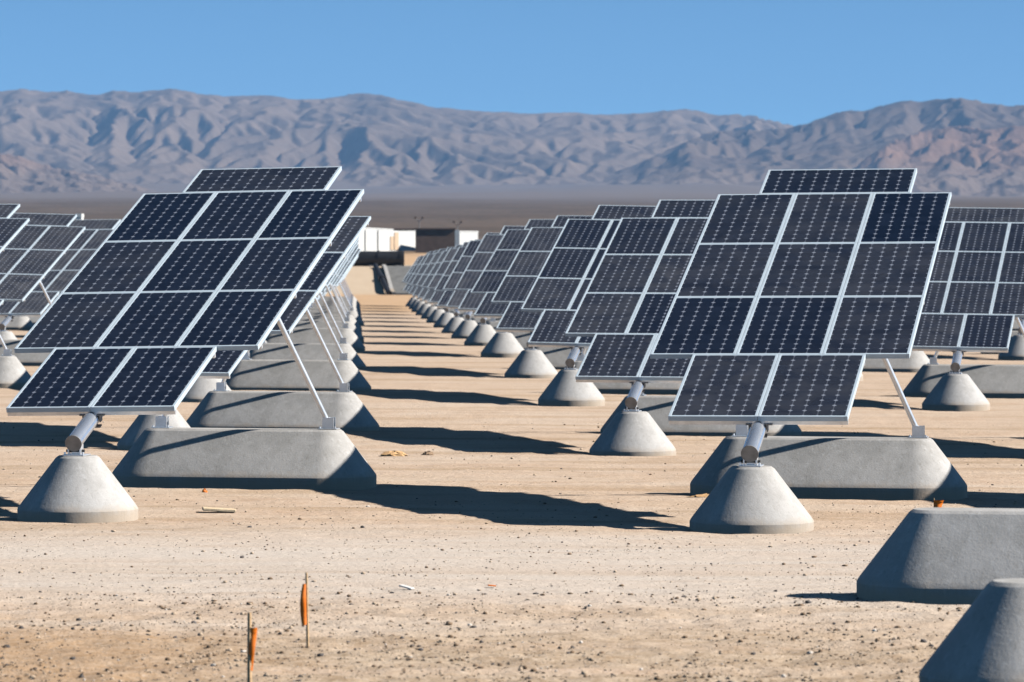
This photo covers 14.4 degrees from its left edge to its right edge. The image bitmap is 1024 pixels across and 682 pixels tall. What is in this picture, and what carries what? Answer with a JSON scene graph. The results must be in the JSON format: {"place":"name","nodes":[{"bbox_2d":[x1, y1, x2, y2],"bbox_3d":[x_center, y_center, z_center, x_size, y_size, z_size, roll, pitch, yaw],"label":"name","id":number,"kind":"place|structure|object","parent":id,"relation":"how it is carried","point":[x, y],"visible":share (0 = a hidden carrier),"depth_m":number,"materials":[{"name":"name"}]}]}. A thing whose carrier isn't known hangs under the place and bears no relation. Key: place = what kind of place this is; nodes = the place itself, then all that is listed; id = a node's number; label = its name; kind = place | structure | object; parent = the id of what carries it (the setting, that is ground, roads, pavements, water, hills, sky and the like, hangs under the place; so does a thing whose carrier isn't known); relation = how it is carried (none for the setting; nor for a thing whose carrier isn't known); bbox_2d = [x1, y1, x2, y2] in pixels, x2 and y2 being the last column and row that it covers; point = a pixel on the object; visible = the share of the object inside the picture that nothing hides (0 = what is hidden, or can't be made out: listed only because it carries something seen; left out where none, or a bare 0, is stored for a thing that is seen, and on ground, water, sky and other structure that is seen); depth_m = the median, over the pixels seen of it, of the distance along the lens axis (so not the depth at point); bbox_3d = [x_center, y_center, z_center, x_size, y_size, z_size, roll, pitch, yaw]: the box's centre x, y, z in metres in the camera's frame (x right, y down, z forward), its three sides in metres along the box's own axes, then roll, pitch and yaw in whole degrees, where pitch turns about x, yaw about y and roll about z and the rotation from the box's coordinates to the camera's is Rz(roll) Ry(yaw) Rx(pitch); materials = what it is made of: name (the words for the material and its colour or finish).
{"place":"outdoors","nodes":[
{"label":"outdoors","id":0,"kind":"place"},
{"bbox_2d":[0,153,154,192],"bbox_3d":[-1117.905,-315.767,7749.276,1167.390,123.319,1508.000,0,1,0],"label":"foothill","id":1,"kind":"structure","parent":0,"point":[19,174],"depth_m":7898.42,"materials":[{"name":"stone"}]},
{"bbox_2d":[0,88,793,186],"bbox_3d":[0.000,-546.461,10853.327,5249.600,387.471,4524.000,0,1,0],"label":"mountain range","id":2,"kind":"structure","parent":0,"point":[173,136],"depth_m":10771.33,"materials":[{"name":"stone"}]},
{"bbox_2d":[0,592,961,681],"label":"gravel","id":3,"kind":"structure","parent":0,"point":[522,667],"depth_m":23.21,"materials":[{"name":"brown gravel"}]},
{"bbox_2d":[0,182,1023,681],"bbox_3d":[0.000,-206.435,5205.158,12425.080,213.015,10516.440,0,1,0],"label":"ground","id":4,"kind":"structure","parent":0,"point":[446,396],"depth_m":33.34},
{"bbox_2d":[0,204,30,387],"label":"solar tracker","id":5,"kind":"object","parent":4,"relation":"on","point":[14,373],"visible":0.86,"depth_m":73.08,"materials":[{"name":"metal"}]},
{"bbox_2d":[0,317,33,329],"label":"solar tracker","id":6,"kind":"object","parent":4,"relation":"on","point":[21,323],"visible":0.15,"depth_m":149.23,"materials":[{"name":"metal"}]},
{"bbox_2d":[29,311,44,323],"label":"solar tracker","id":7,"kind":"object","parent":4,"relation":"on","point":[34,319],"depth_m":164.50,"materials":[{"name":"metal"}]},
{"bbox_2d":[0,213,85,365],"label":"solar tracker","id":8,"kind":"object","parent":4,"relation":"on","point":[36,248],"visible":0.62,"depth_m":87.54,"materials":[{"name":"metal"}]},
{"bbox_2d":[0,219,120,339],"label":"solar tracker","id":9,"kind":"object","parent":4,"relation":"on","point":[69,264],"visible":0.36,"depth_m":100.89,"materials":[{"name":"metal"}]},
{"bbox_2d":[76,214,83,219],"bbox_3d":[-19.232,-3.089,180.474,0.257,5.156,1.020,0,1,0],"label":"white box","id":10,"kind":"object","parent":4,"relation":"on","point":[80,217],"visible":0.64,"depth_m":179.93,"materials":[{"name":"paint"}]},
{"bbox_2d":[6,166,376,522],"bbox_3d":[-3.340,-0.039,40.004,2.842,3.539,7.628,0,1,11],"label":"solar tracker","id":11,"kind":"object","parent":4,"relation":"on","point":[161,299],"visible":0.98,"depth_m":40.62,"materials":[{"name":"glass"}]},
{"bbox_2d":[202,507,235,511],"bbox_3d":[-2.742,1.579,37.937,0.310,0.028,0.170,3,1,-7],"label":"wood scrap","id":12,"kind":"object","parent":4,"relation":"on","point":[218,509],"visible":1,"depth_m":37.86,"materials":[{"name":"beige wood"}]},
{"bbox_2d":[117,216,379,449],"bbox_3d":[-3.839,-0.241,54.966,2.842,3.532,7.626,0,1,12],"label":"solar tracker","id":13,"kind":"object","parent":4,"relation":"on","point":[220,406],"visible":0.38,"depth_m":57.14,"materials":[{"name":"metal"}]},
{"bbox_2d":[247,612,256,681],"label":"survey stake","id":14,"kind":"object","parent":4,"relation":"on","point":[251,636],"visible":1,"depth_m":20.99,"materials":[{"name":"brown wood"}]},
{"bbox_2d":[181,298,370,401],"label":"solar tracker","id":15,"kind":"object","parent":4,"relation":"on","point":[247,373],"visible":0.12,"depth_m":72.33,"materials":[{"name":"metal"}]},
{"bbox_2d":[300,573,308,645],"bbox_3d":[-1.187,1.568,23.203,0.058,0.483,0.020,0,1,-19],"label":"survey stake","id":16,"kind":"object","parent":4,"relation":"on","point":[304,609],"visible":0.87,"depth_m":23.20,"materials":[{"name":"orange plastic"}]},
{"bbox_2d":[249,279,365,367],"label":"solar tracker","id":17,"kind":"object","parent":4,"relation":"on","point":[282,351],"visible":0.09,"depth_m":87.59,"materials":[{"name":"metal"}]},
{"bbox_2d":[265,266,364,351],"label":"solar tracker","id":18,"kind":"object","parent":4,"relation":"on","point":[303,335],"visible":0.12,"depth_m":102.63,"materials":[{"name":"photovoltaic glass"},{"name":"galvanised steel"},{"name":"concrete"}]},
{"bbox_2d":[294,236,363,342],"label":"solar tracker","id":19,"kind":"object","parent":4,"relation":"on","point":[319,324],"visible":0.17,"depth_m":117.81,"materials":[{"name":"metal"}]},
{"bbox_2d":[299,242,361,333],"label":"solar tracker","id":20,"kind":"object","parent":4,"relation":"on","point":[329,318],"visible":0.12,"depth_m":132.90,"materials":[{"name":"metal"}]},
{"bbox_2d":[302,247,361,330],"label":"solar tracker","id":21,"kind":"object","parent":4,"relation":"on","point":[340,274],"visible":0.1,"depth_m":148.00,"materials":[{"name":"metal"}]},
{"bbox_2d":[303,249,363,325],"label":"solar tracker","id":22,"kind":"object","parent":4,"relation":"on","point":[355,315],"visible":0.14,"depth_m":163.09,"materials":[{"name":"metal"}]},
{"bbox_2d":[310,283,361,318],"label":"solar tracker","id":23,"kind":"object","parent":4,"relation":"on","point":[312,308],"visible":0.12,"depth_m":178.38,"materials":[{"name":"metal"}]},
{"bbox_2d":[312,254,360,313],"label":"solar tracker","id":24,"kind":"object","parent":4,"relation":"on","point":[329,303],"visible":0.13,"depth_m":208.58,"materials":[{"name":"metal"}]},
{"bbox_2d":[313,259,360,315],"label":"solar tracker","id":25,"kind":"object","parent":4,"relation":"on","point":[329,306],"visible":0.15,"depth_m":193.49,"materials":[{"name":"metal"}]},
{"bbox_2d":[318,256,360,310],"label":"solar tracker","id":26,"kind":"object","parent":4,"relation":"on","point":[320,300],"visible":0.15,"depth_m":223.76,"materials":[{"name":"metal"}]},
{"bbox_2d":[321,258,359,306],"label":"solar tracker","id":27,"kind":"object","parent":4,"relation":"on","point":[344,298],"visible":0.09,"depth_m":238.82,"materials":[{"name":"metal"}]},
{"bbox_2d":[323,257,359,304],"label":"solar tracker","id":28,"kind":"object","parent":4,"relation":"on","point":[348,288],"visible":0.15,"depth_m":253.91,"materials":[{"name":"metal"}]},
{"bbox_2d":[353,250,403,265],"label":"culvert pipe","id":29,"kind":"object","parent":4,"relation":"on","point":[380,258],"visible":0.63,"depth_m":349.35,"materials":[{"name":"black plastic"}]},
{"bbox_2d":[373,263,390,294],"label":"drain pipe","id":30,"kind":"object","parent":4,"relation":"on","point":[381,278],"visible":0.98,"depth_m":339.28,"materials":[{"name":"black plastic"}]},
{"bbox_2d":[356,227,414,250],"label":"site cabin","id":31,"kind":"object","parent":4,"relation":"on","point":[376,239],"visible":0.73,"depth_m":503.46,"materials":[{"name":"white metal"}]},
{"bbox_2d":[390,236,393,249],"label":"door","id":32,"kind":"structure","parent":31,"relation":"in","point":[391,237],"depth_m":504.20,"materials":[{"name":"beige"}]},
{"bbox_2d":[394,232,398,249],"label":"door panel","id":33,"kind":"structure","parent":31,"relation":"in","point":[396,234],"depth_m":504.88,"materials":[{"name":"beige"}]},
{"bbox_2d":[380,450,407,455],"bbox_3d":[-1.470,1.402,50.453,0.356,0.084,0.340,0,1,0],"label":"earth mound","id":34,"kind":"object","parent":4,"relation":"on","point":[394,453],"visible":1,"depth_m":50.37,"materials":[{"name":"beige soil"}]},
{"bbox_2d":[382,264,412,294],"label":"concrete apron","id":35,"kind":"object","parent":4,"relation":"on","point":[395,276],"visible":0.81,"depth_m":340.39,"materials":[{"name":"grey concrete"}]},
{"bbox_2d":[399,584,414,588],"bbox_3d":[-0.718,1.675,27.611,0.100,0.010,0.050,14,8,28],"label":"paper scrap","id":36,"kind":"object","parent":4,"relation":"on","point":[405,586],"visible":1,"depth_m":27.60,"materials":[{"name":"white paper"}]},
{"bbox_2d":[402,252,428,306],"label":"solar tracker","id":37,"kind":"object","parent":4,"relation":"on","point":[410,301],"visible":0.22,"depth_m":248.90,"materials":[{"name":"metal"}]},
{"bbox_2d":[405,251,433,308],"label":"solar tracker","id":38,"kind":"object","parent":4,"relation":"on","point":[413,304],"visible":0.16,"depth_m":235.34,"materials":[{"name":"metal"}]},
{"bbox_2d":[407,250,438,311],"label":"solar tracker","id":39,"kind":"object","parent":4,"relation":"on","point":[417,306],"visible":0.22,"depth_m":219.53,"materials":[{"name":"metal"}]},
{"bbox_2d":[393,228,459,252],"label":"brown building","id":40,"kind":"structure","parent":4,"relation":"on","point":[429,239],"depth_m":479.86,"materials":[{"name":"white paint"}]},
{"bbox_2d":[421,451,433,454],"bbox_3d":[-1.053,1.408,50.733,0.190,0.072,0.158,0,1,0],"label":"earth clod","id":41,"kind":"object","parent":4,"relation":"on","point":[428,453],"visible":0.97,"depth_m":50.70,"materials":[{"name":"beige soil"}]},
{"bbox_2d":[411,249,445,314],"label":"solar tracker","id":42,"kind":"object","parent":4,"relation":"on","point":[426,305],"visible":0.23,"depth_m":204.89,"materials":[{"name":"metal"}]},
{"bbox_2d":[416,247,454,318],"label":"solar tracker","id":43,"kind":"object","parent":4,"relation":"on","point":[427,313],"visible":0.27,"depth_m":189.70,"materials":[{"name":"metal"}]},
{"bbox_2d":[421,245,461,322],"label":"solar tracker","id":44,"kind":"object","parent":4,"relation":"on","point":[435,315],"visible":0.26,"depth_m":174.12,"materials":[{"name":"metal"}]},
{"bbox_2d":[427,242,474,327],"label":"solar tracker","id":45,"kind":"object","parent":4,"relation":"on","point":[444,318],"visible":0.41,"depth_m":159.39,"materials":[{"name":"photovoltaic glass"},{"name":"galvanised steel"},{"name":"concrete"}]},
{"bbox_2d":[434,239,481,332],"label":"solar tracker","id":46,"kind":"object","parent":4,"relation":"on","point":[453,323],"visible":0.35,"depth_m":143.63,"materials":[{"name":"photovoltaic glass"},{"name":"galvanised steel"},{"name":"concrete"}]},
{"bbox_2d":[460,231,477,244],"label":"white shed","id":47,"kind":"structure","parent":4,"relation":"on","point":[466,236],"depth_m":501.03,"materials":[{"name":"paint"}]},
{"bbox_2d":[443,233,500,338],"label":"solar tracker","id":48,"kind":"object","parent":4,"relation":"on","point":[465,327],"visible":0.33,"depth_m":128.76,"materials":[{"name":"photovoltaic glass"},{"name":"galvanised steel"},{"name":"concrete"}]},
{"bbox_2d":[455,226,524,345],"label":"solar tracker","id":49,"kind":"object","parent":4,"relation":"on","point":[483,332],"visible":0.37,"depth_m":114.18,"materials":[{"name":"photovoltaic glass"},{"name":"galvanised steel"},{"name":"concrete"}]},
{"bbox_2d":[0,499,996,681],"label":"grit","id":50,"kind":"object","parent":4,"relation":"on","point":[875,647],"visible":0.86,"depth_m":25.29,"materials":[{"name":"stone"}]},
{"bbox_2d":[1,419,1022,651],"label":"pebbles","id":51,"kind":"object","parent":4,"relation":"on","point":[419,592],"visible":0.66,"depth_m":29.10,"materials":[{"name":"stone"}]},
{"bbox_2d":[471,219,554,357],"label":"solar tracker","id":52,"kind":"object","parent":4,"relation":"on","point":[501,344],"visible":0.3,"depth_m":99.19,"materials":[{"name":"photovoltaic glass"},{"name":"galvanised steel"},{"name":"concrete"}]},
{"bbox_2d":[491,215,592,377],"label":"solar tracker","id":53,"kind":"object","parent":4,"relation":"on","point":[523,272],"visible":0.41,"depth_m":84.15,"materials":[{"name":"photovoltaic glass"},{"name":"galvanised steel"},{"name":"concrete"}]},
{"bbox_2d":[521,205,680,406],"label":"solar tracker","id":54,"kind":"object","parent":4,"relation":"on","point":[563,280],"visible":0.5,"depth_m":69.39,"materials":[{"name":"photovoltaic glass"},{"name":"galvanised steel"},{"name":"concrete"}]},
{"bbox_2d":[565,200,801,455],"bbox_3d":[2.130,-0.184,54.231,2.842,3.528,7.624,0,1,11],"label":"solar tracker","id":55,"kind":"object","parent":4,"relation":"on","point":[621,312],"visible":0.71,"depth_m":54.15,"materials":[{"name":"photovoltaic glass"},{"name":"galvanised steel"},{"name":"concrete"}]},
{"bbox_2d":[689,493,708,497],"bbox_3d":[1.972,1.570,41.082,0.364,0.056,0.340,-1,1,-35],"label":"earth mound","id":56,"kind":"object","parent":4,"relation":"on","point":[703,495],"visible":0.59,"depth_m":41.02,"materials":[{"name":"beige soil"}]},
{"bbox_2d":[650,168,966,533],"bbox_3d":[2.719,0.028,38.858,2.842,3.530,7.625,0,1,11],"label":"solar tracker","id":57,"kind":"object","parent":4,"relation":"on","point":[799,297],"visible":0.97,"depth_m":39.33,"materials":[{"name":"glass"}]},
{"bbox_2d":[859,351,929,380],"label":"solar tracker","id":58,"kind":"object","parent":4,"relation":"on","point":[915,361],"visible":0.04,"depth_m":85.81,"materials":[{"name":"concrete"}]},
{"bbox_2d":[934,500,943,506],"bbox_3d":[3.672,1.544,34.879,0.090,0.385,0.020,0,1,6],"label":"survey stake","id":59,"kind":"object","parent":4,"relation":"on","point":[938,503],"visible":0.42,"depth_m":34.88,"materials":[{"name":"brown wood"}]},
{"bbox_2d":[856,507,1023,604],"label":"concrete block","id":60,"kind":"structure","parent":4,"relation":"on","point":[937,555],"depth_m":26.45,"materials":[{"name":"grey concrete"}]},
{"bbox_2d":[903,207,1023,410],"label":"solar tracker","id":61,"kind":"object","parent":4,"relation":"on","point":[974,300],"visible":0.82,"depth_m":68.74,"materials":[{"name":"glass"}]},
{"bbox_2d":[919,578,1023,681],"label":"concrete cone","id":62,"kind":"object","parent":4,"relation":"on","point":[983,640],"visible":1,"depth_m":20.53,"materials":[{"name":"grey concrete"}]},
{"bbox_2d":[981,317,1023,360],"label":"solar tracker","id":63,"kind":"object","parent":4,"relation":"on","point":[1016,349],"visible":0.23,"depth_m":94.64,"materials":[{"name":"concrete"}]},
{"bbox_2d":[1012,320,1018,330],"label":"solar tracker","id":64,"kind":"object","parent":4,"relation":"on","point":[1015,326],"depth_m":144.78,"materials":[{"name":"concrete"}]},
{"bbox_2d":[0,0,1023,125],"label":"sky","id":65,"kind":"structure","parent":0,"point":[792,62],"materials":[{"name":"blue"}]},
{"bbox_2d":[591,98,1023,186],"bbox_3d":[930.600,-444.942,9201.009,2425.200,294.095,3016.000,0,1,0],"label":"mountain ridge","id":66,"kind":"structure","parent":0,"point":[850,139],"depth_m":9650.21,"materials":[{"name":"stone"}]},
{"bbox_2d":[855,126,1023,195],"bbox_3d":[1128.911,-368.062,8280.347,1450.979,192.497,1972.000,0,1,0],"label":"brown foothill","id":67,"kind":"structure","parent":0,"point":[963,160],"depth_m":8435.05,"materials":[{"name":"stone"}]}
]}

